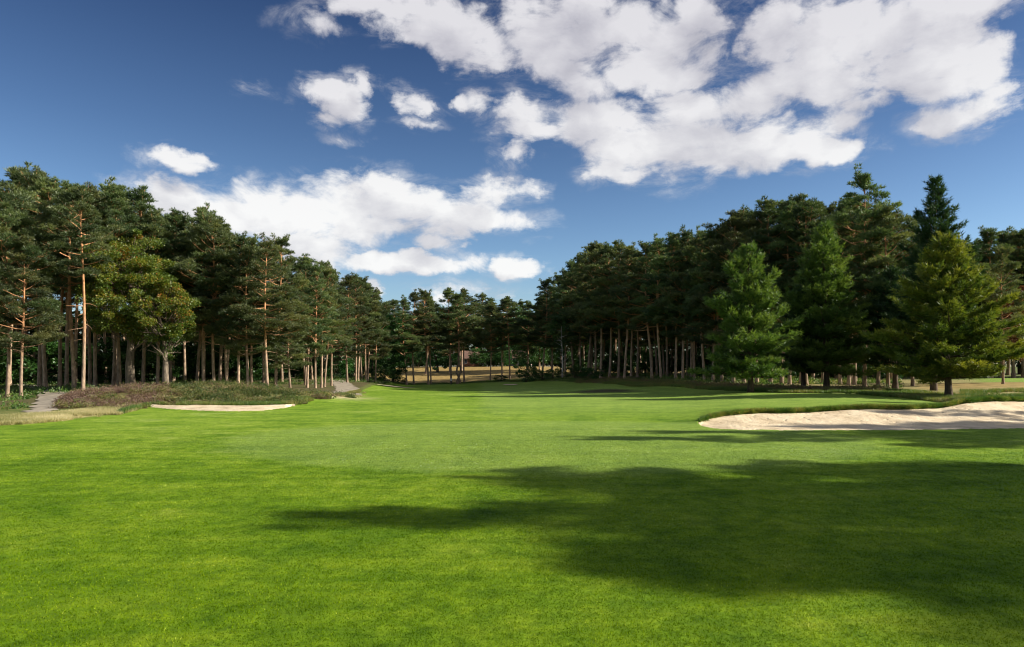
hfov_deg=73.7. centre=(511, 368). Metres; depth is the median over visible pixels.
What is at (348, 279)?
pine tree
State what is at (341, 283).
pine tree
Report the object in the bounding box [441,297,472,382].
pine tree
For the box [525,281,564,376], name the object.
pine tree
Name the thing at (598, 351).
broadleaf tree
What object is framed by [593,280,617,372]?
pine tree
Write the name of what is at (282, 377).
pine tree
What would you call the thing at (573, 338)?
pine tree
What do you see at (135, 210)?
pine tree
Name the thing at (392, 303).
pine tree
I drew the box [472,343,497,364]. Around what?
broadleaf tree
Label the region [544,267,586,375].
pine tree
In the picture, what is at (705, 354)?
shrub
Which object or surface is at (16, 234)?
pine tree
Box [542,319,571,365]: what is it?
broadleaf tree
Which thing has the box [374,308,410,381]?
evergreen tree
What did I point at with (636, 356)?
shrub
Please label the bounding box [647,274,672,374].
pine tree
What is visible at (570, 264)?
pine tree
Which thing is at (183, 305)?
oak tree
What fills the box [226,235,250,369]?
pine tree
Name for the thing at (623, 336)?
pine tree
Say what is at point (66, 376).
pine tree
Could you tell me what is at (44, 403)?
path
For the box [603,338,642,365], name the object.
broadleaf tree
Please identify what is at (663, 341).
pine tree
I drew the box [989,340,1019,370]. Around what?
broadleaf tree
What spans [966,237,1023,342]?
pine tree
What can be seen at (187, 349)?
shrub
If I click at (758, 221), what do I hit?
pine tree
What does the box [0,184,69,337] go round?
pine tree
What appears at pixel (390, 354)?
broadleaf tree
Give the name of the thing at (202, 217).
pine tree
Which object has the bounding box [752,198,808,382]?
pine tree
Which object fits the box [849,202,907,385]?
pine tree
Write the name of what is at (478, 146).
sky
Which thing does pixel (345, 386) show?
path
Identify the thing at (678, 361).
shrub
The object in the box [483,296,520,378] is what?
pine tree
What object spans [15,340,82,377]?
shrub
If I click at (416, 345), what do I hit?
pine tree
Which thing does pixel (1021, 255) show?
pine tree
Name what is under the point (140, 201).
pine tree
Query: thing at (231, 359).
shrub
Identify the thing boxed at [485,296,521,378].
pine tree
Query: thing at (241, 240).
pine tree
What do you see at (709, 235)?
pine tree
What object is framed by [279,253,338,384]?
pine tree
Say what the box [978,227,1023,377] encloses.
pine tree
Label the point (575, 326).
pine tree
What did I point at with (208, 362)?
shrub
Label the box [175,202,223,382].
pine tree
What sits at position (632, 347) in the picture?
pine tree
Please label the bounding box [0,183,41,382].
pine tree
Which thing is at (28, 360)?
shrub
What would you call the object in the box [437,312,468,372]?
pine tree
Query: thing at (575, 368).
shrub
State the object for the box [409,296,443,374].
pine tree
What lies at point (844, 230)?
pine tree
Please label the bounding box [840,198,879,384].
pine tree
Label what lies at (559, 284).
pine tree
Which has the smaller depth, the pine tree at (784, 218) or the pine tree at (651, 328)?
the pine tree at (784, 218)
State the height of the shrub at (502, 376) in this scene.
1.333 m
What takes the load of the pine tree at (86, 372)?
on the ground at (540, 400)
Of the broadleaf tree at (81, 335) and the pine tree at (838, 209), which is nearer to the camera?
the pine tree at (838, 209)
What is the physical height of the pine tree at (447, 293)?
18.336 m
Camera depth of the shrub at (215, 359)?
83.19 m
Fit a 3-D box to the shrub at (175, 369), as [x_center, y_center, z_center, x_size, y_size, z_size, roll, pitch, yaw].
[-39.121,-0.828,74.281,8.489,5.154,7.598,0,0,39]
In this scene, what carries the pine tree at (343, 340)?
on the ground at (540, 400)
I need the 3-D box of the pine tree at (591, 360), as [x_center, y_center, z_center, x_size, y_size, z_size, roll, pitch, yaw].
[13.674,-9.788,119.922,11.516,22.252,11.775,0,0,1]
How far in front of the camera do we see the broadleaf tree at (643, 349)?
127.80 m
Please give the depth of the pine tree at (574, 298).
106.10 m
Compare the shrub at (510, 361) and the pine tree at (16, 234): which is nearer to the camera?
the pine tree at (16, 234)
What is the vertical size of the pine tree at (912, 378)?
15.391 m
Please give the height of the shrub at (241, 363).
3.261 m
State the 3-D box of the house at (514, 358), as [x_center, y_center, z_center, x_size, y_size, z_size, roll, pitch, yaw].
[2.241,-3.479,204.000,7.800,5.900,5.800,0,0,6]
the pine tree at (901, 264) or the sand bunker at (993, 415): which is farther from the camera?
the pine tree at (901, 264)
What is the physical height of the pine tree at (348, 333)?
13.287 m
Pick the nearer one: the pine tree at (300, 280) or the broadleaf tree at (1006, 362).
the pine tree at (300, 280)
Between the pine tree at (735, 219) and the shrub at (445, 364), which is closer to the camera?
the pine tree at (735, 219)
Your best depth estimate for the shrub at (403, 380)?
119.63 m
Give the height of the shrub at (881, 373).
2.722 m
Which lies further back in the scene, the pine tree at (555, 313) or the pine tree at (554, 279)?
the pine tree at (554, 279)
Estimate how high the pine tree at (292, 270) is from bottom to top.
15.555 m
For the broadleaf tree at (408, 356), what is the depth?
194.54 m
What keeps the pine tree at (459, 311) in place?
on the ground at (540, 400)
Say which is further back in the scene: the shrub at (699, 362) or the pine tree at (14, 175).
the shrub at (699, 362)
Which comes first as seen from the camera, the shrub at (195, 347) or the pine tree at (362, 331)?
the shrub at (195, 347)
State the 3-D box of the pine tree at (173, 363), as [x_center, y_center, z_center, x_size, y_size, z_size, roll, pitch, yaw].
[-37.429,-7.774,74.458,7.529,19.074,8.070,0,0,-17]
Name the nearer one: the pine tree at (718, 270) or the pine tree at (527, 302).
the pine tree at (718, 270)
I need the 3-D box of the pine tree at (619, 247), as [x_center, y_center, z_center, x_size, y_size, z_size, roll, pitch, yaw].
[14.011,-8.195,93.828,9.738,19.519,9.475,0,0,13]
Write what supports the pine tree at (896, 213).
on the ground at (540, 400)
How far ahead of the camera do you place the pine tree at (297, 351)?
55.76 m
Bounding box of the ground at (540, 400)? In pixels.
[0,366,1023,646]
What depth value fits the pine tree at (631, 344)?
95.00 m
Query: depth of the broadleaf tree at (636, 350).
133.89 m
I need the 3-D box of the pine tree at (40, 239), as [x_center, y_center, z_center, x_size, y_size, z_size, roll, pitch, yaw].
[-33.069,-5.977,50.347,6.710,15.710,7.725,0,0,23]
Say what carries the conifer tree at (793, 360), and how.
on the ground at (540, 400)
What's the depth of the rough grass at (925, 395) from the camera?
46.66 m
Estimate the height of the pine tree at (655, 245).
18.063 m
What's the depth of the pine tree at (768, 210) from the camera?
67.80 m
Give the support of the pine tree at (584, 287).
on the ground at (540, 400)
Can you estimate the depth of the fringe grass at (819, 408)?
27.63 m
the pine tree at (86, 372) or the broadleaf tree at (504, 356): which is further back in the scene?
the broadleaf tree at (504, 356)
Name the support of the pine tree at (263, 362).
on the ground at (540, 400)
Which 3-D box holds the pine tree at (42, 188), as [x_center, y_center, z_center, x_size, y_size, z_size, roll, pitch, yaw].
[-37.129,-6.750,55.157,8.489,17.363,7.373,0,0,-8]
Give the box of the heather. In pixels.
[48,377,889,408]
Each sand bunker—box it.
[151,404,294,410]
[698,401,1023,430]
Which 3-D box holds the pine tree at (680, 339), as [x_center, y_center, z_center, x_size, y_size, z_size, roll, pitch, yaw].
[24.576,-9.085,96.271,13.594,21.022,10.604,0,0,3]
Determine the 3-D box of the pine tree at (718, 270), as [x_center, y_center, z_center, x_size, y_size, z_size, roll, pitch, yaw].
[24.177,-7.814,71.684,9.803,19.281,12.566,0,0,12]
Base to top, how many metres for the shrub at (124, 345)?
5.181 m
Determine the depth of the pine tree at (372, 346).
124.43 m
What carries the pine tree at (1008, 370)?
on the ground at (540, 400)
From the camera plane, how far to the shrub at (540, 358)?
196.69 m
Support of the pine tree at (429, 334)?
on the ground at (540, 400)
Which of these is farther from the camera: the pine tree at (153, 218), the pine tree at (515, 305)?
the pine tree at (515, 305)
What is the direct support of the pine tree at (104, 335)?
on the ground at (540, 400)
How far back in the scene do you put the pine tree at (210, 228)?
53.14 m
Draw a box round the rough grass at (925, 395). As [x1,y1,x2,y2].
[118,377,1023,412]
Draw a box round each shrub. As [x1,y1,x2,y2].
[0,334,86,383]
[0,337,49,382]
[0,339,54,381]
[0,343,28,382]
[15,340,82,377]
[62,339,141,382]
[81,336,173,382]
[122,340,190,381]
[156,340,216,375]
[160,351,216,380]
[168,341,224,379]
[179,344,232,378]
[196,341,269,379]
[228,356,270,380]
[230,347,284,380]
[233,341,301,379]
[268,358,323,377]
[271,355,302,375]
[292,355,330,378]
[310,349,354,377]
[320,349,372,376]
[336,349,379,375]
[364,355,381,375]
[370,366,395,381]
[396,377,407,382]
[437,356,457,366]
[468,355,493,365]
[475,353,508,365]
[492,375,507,380]
[498,354,519,365]
[512,359,539,381]
[529,354,549,365]
[532,354,555,365]
[533,369,551,380]
[544,369,560,378]
[555,354,587,372]
[562,365,588,377]
[577,367,603,379]
[597,356,623,372]
[602,350,636,372]
[623,354,647,373]
[633,352,669,373]
[646,347,689,374]
[664,353,697,373]
[684,355,718,376]
[685,349,711,374]
[773,355,819,377]
[835,358,876,378]
[857,360,885,379]
[873,373,903,379]
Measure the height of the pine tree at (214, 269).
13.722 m
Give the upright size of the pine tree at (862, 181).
20.237 m
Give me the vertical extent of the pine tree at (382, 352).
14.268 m
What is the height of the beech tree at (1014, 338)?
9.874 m
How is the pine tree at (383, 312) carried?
on the ground at (540, 400)
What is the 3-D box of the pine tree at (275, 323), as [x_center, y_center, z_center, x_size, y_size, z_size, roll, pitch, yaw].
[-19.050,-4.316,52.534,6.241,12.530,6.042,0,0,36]
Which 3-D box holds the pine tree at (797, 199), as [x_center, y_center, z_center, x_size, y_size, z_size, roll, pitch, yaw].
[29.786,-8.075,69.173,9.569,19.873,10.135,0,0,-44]
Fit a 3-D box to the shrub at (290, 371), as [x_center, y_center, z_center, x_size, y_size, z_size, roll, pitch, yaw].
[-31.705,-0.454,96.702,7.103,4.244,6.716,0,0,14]
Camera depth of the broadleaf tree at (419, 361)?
192.00 m
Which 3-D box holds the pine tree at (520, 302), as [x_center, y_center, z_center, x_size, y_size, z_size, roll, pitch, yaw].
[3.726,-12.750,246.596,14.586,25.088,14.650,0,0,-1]
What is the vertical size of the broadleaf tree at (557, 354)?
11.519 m
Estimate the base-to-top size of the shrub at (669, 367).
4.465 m
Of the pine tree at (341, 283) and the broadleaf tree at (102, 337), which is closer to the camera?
the broadleaf tree at (102, 337)
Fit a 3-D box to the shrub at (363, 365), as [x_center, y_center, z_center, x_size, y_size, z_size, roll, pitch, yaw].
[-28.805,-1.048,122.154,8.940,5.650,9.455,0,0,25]
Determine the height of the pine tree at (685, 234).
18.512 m
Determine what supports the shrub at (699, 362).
on the ground at (540, 400)
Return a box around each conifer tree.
[687,240,806,392]
[773,269,839,385]
[776,219,880,386]
[857,231,1023,395]
[857,265,915,388]
[869,174,987,390]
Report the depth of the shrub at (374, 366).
132.33 m
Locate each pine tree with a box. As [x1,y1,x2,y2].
[0,161,65,385]
[0,164,50,386]
[0,181,17,262]
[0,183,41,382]
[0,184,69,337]
[0,200,67,396]
[0,234,68,397]
[3,176,88,388]
[9,181,114,389]
[15,291,32,380]
[18,291,82,358]
[23,179,79,386]
[27,182,118,387]
[37,183,125,391]
[47,292,74,333]
[50,181,129,387]
[52,191,114,386]
[60,179,134,386]
[61,184,162,385]
[72,206,99,381]
[74,298,79,381]
[97,334,101,373]
[98,184,184,384]
[100,176,159,383]
[101,208,109,382]
[121,209,150,381]
[122,203,142,378]
[126,209,190,383]
[150,207,212,382]
[152,214,192,381]
[161,212,210,380]
[167,207,235,381]
[167,214,245,380]
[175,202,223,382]
[179,217,253,381]
[183,222,244,380]
[186,224,260,381]
[196,244,285,384]
[198,230,284,382]
[219,223,234,379]
[222,234,283,384]
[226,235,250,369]
[227,232,314,385]
[236,232,318,385]
[253,250,295,382]
[265,249,294,283]
[267,250,290,381]
[267,322,311,387]
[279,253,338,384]
[280,253,340,387]
[286,260,304,380]
[286,276,312,378]
[288,260,356,387]
[289,262,336,387]
[304,265,355,386]
[312,271,358,385]
[329,272,377,381]
[336,275,388,380]
[337,280,346,375]
[338,274,379,381]
[350,283,389,379]
[350,290,373,376]
[352,273,372,380]
[355,287,399,381]
[363,283,390,380]
[370,300,390,377]
[382,294,423,384]
[386,299,401,322]
[393,289,442,384]
[403,288,461,383]
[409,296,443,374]
[413,296,446,383]
[431,287,468,382]
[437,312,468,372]
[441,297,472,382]
[442,287,485,382]
[443,292,477,383]
[446,303,482,369]
[467,292,487,348]
[470,297,500,336]
[472,302,502,365]
[475,303,507,379]
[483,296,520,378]
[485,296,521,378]
[504,301,519,337]
[510,276,564,377]
[511,300,541,371]
[517,299,526,311]
[522,303,544,369]
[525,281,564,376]
[534,272,561,373]
[542,257,583,373]
[543,252,607,370]
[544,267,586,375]
[548,281,576,350]
[550,312,574,377]
[557,242,603,375]
[561,278,600,364]
[563,263,609,373]
[565,240,615,373]
[568,243,624,377]
[577,239,641,377]
[577,241,640,376]
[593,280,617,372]
[601,241,646,377]
[608,241,669,378]
[609,265,635,372]
[610,250,670,376]
[613,267,640,373]
[613,329,643,373]
[615,332,642,370]
[616,263,649,375]
[616,325,663,371]
[629,325,665,374]
[630,233,684,376]
[631,251,671,375]
[632,252,676,375]
[639,325,684,374]
[646,232,694,378]
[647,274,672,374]
[653,224,712,378]
[653,256,696,375]
[656,239,715,377]
[656,239,721,377]
[667,231,688,375]
[668,253,723,376]
[678,228,731,380]
[679,222,753,381]
[679,225,712,379]
[688,209,779,381]
[697,204,765,382]
[711,194,797,381]
[723,217,795,381]
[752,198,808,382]
[761,193,863,384]
[761,200,805,384]
[763,192,843,382]
[770,200,809,377]
[782,200,857,382]
[791,163,911,386]
[793,199,863,384]
[801,196,818,378]
[837,192,900,380]
[838,209,899,384]
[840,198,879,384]
[847,206,930,386]
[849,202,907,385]
[890,208,905,379]
[895,218,920,385]
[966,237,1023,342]
[970,225,1023,377]
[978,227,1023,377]
[980,244,1023,383]
[983,230,1023,376]
[988,226,1019,376]
[1005,248,1015,374]
[1009,229,1023,302]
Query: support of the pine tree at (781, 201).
on the ground at (540, 400)
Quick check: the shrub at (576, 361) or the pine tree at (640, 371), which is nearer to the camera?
the pine tree at (640, 371)
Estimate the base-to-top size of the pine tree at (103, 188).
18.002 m
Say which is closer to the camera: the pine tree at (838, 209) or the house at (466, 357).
the pine tree at (838, 209)
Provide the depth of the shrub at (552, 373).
109.74 m
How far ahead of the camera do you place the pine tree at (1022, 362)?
95.84 m
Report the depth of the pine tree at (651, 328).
91.55 m
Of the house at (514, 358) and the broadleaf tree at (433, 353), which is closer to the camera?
the broadleaf tree at (433, 353)
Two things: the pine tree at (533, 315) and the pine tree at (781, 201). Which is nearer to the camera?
the pine tree at (781, 201)
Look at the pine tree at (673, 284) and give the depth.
77.06 m
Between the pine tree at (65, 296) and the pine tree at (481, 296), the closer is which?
the pine tree at (65, 296)
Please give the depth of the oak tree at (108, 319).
48.89 m
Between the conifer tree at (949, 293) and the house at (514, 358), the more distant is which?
the house at (514, 358)
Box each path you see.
[17,382,64,412]
[329,379,360,394]
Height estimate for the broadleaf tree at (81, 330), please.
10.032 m
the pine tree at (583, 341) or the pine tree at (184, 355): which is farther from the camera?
the pine tree at (583, 341)
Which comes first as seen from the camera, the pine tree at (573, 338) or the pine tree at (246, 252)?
the pine tree at (246, 252)
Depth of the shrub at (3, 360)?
64.63 m
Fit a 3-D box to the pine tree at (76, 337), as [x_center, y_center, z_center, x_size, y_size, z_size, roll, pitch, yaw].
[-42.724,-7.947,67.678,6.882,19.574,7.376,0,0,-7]
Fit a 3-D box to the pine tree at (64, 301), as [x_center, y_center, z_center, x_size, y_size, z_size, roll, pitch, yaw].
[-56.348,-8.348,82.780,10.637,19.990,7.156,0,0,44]
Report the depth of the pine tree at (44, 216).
51.96 m
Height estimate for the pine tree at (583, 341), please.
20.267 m
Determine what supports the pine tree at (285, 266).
on the ground at (540, 400)
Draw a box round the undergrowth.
[0,371,903,409]
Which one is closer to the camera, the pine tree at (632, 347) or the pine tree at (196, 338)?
the pine tree at (196, 338)
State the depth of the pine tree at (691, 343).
81.09 m
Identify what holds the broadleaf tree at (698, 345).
on the ground at (540, 400)
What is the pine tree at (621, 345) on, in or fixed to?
on the ground at (540, 400)
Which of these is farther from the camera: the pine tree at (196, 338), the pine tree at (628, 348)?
the pine tree at (628, 348)
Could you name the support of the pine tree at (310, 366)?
on the ground at (540, 400)
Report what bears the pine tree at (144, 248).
on the ground at (540, 400)
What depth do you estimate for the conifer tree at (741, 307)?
49.11 m
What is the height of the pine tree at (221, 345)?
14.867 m
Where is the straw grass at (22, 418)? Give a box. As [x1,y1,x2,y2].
[0,384,364,424]
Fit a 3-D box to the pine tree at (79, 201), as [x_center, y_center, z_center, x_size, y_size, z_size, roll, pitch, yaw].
[-29.148,-5.278,46.184,5.047,14.470,4.709,0,0,-21]
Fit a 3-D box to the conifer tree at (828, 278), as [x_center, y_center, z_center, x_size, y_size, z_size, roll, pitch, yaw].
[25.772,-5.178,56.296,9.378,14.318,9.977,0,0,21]
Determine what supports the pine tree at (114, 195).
on the ground at (540, 400)
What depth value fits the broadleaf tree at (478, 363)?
192.01 m
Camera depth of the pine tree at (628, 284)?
85.78 m
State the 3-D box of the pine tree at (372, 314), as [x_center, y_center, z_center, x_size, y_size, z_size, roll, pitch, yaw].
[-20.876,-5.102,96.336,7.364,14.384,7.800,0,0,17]
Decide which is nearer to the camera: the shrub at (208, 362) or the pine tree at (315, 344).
the pine tree at (315, 344)
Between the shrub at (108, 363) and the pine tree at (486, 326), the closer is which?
the shrub at (108, 363)
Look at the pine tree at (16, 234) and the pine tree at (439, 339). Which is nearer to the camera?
the pine tree at (16, 234)
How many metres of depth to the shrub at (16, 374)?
65.64 m
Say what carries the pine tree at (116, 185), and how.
on the ground at (540, 400)
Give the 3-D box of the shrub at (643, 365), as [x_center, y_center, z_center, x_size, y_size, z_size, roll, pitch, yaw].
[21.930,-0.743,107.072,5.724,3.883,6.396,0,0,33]
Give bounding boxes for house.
[457,347,479,365]
[507,350,531,365]
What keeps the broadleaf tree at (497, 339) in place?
on the ground at (540, 400)
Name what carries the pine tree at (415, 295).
on the ground at (540, 400)
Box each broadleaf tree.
[1,319,30,344]
[19,325,35,338]
[47,306,91,350]
[64,323,109,350]
[81,318,146,353]
[187,334,233,374]
[352,334,391,369]
[403,353,411,364]
[410,351,423,366]
[416,304,457,371]
[451,355,460,365]
[468,347,486,366]
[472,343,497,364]
[487,317,514,355]
[493,345,511,365]
[507,306,548,368]
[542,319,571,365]
[553,344,593,364]
[570,341,602,365]
[593,341,620,369]
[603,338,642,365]
[622,335,657,370]
[636,344,673,362]
[657,338,688,372]
[673,342,710,361]
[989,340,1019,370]
[997,361,1020,373]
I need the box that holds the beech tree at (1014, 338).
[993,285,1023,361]
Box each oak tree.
[75,228,179,383]
[127,278,201,383]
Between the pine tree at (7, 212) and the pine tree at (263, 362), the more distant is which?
the pine tree at (263, 362)
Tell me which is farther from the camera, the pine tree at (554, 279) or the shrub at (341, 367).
the pine tree at (554, 279)
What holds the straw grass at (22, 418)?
on the ground at (540, 400)
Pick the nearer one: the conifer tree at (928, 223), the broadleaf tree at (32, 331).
the conifer tree at (928, 223)
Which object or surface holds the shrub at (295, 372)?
on the ground at (540, 400)
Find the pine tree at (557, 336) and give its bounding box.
[550,312,574,377]
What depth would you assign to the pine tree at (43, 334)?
43.98 m
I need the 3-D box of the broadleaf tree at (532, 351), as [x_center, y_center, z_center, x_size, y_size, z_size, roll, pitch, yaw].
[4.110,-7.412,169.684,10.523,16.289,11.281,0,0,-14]
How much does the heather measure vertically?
1.586 m
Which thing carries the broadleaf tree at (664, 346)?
on the ground at (540, 400)
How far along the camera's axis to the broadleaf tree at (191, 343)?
90.20 m
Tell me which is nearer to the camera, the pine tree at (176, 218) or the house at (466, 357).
the pine tree at (176, 218)
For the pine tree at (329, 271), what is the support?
on the ground at (540, 400)
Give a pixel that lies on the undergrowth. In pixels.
(65, 388)
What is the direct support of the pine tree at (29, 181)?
on the ground at (540, 400)
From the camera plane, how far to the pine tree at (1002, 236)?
96.99 m
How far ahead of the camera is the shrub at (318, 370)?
96.92 m
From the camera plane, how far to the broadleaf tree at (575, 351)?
141.60 m
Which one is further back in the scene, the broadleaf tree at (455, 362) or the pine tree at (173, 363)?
the broadleaf tree at (455, 362)
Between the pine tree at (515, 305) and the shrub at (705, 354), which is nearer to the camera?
the shrub at (705, 354)
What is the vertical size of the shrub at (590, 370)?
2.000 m
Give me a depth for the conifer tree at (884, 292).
54.88 m
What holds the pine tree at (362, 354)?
on the ground at (540, 400)
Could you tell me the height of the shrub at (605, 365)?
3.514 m
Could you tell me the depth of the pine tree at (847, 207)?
74.15 m
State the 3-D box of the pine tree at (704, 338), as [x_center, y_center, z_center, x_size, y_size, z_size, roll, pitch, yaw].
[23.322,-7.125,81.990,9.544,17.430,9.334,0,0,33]
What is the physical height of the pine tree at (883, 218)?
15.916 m
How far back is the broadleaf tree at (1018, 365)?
121.72 m
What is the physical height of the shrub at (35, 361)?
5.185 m
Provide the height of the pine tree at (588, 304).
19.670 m
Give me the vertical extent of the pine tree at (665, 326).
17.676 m
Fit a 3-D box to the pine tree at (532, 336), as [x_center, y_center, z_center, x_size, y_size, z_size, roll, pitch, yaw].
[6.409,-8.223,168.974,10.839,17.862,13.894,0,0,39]
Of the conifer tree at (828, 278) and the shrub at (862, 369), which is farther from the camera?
the shrub at (862, 369)
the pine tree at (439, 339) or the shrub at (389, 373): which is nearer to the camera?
the shrub at (389, 373)
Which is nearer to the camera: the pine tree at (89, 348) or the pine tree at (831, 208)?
the pine tree at (89, 348)
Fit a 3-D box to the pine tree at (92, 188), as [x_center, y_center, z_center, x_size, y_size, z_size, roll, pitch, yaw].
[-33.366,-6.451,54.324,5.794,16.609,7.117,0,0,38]
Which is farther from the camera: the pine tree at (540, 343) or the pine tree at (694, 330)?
the pine tree at (540, 343)
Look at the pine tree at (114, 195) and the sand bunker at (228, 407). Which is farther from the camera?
the pine tree at (114, 195)
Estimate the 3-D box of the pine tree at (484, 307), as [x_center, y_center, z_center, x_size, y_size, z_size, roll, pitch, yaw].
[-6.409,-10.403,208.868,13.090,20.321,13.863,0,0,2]
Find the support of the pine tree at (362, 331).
on the ground at (540, 400)
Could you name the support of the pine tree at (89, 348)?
on the ground at (540, 400)
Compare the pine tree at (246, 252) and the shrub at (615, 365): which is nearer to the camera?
the pine tree at (246, 252)
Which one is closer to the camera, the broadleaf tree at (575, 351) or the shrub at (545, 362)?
the broadleaf tree at (575, 351)
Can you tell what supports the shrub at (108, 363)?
on the ground at (540, 400)
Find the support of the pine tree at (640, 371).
on the ground at (540, 400)
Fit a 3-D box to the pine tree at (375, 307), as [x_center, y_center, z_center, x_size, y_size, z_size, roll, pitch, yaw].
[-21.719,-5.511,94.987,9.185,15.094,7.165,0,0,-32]
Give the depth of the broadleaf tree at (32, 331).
86.15 m
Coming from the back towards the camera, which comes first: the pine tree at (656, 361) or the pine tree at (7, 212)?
the pine tree at (656, 361)
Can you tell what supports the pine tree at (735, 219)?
on the ground at (540, 400)
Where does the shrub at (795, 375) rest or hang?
on the ground at (540, 400)
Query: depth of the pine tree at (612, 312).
89.56 m
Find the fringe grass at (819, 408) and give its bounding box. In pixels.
[695,395,1023,422]
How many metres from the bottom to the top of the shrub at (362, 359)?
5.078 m
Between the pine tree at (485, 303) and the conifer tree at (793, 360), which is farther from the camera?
the pine tree at (485, 303)
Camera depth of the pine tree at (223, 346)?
81.56 m
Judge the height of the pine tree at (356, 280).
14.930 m
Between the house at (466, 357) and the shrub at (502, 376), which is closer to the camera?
the shrub at (502, 376)
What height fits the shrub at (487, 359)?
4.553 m
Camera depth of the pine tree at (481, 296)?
241.85 m
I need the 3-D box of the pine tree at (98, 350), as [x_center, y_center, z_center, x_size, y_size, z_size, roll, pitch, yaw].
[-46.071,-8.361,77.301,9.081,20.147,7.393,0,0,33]
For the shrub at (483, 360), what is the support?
on the ground at (540, 400)
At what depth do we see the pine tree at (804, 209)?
64.96 m
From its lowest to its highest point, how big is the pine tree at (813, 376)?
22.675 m
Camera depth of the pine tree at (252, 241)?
54.88 m
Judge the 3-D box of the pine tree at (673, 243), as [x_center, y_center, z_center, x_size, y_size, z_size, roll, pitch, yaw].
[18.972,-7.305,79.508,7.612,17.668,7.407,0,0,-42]
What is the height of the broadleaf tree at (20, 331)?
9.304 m
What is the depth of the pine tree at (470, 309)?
127.42 m
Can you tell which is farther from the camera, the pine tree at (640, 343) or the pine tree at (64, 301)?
the pine tree at (640, 343)
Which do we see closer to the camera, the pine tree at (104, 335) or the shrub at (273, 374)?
the pine tree at (104, 335)
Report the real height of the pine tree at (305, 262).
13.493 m
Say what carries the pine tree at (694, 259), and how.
on the ground at (540, 400)
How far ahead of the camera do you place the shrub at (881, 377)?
82.86 m
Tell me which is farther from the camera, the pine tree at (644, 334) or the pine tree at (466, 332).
the pine tree at (466, 332)
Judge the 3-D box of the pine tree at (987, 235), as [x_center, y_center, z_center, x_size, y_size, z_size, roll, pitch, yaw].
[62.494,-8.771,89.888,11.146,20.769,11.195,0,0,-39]
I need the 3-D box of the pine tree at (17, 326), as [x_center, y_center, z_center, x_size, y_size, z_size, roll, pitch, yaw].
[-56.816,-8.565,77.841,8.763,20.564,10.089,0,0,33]
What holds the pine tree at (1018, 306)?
on the ground at (540, 400)
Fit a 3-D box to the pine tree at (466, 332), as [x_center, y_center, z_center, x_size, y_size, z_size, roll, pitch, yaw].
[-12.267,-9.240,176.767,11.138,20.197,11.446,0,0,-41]
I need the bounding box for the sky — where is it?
[0,0,1023,366]
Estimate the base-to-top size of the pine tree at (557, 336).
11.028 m
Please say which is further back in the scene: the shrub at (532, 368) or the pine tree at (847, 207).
the shrub at (532, 368)
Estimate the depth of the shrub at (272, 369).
85.04 m

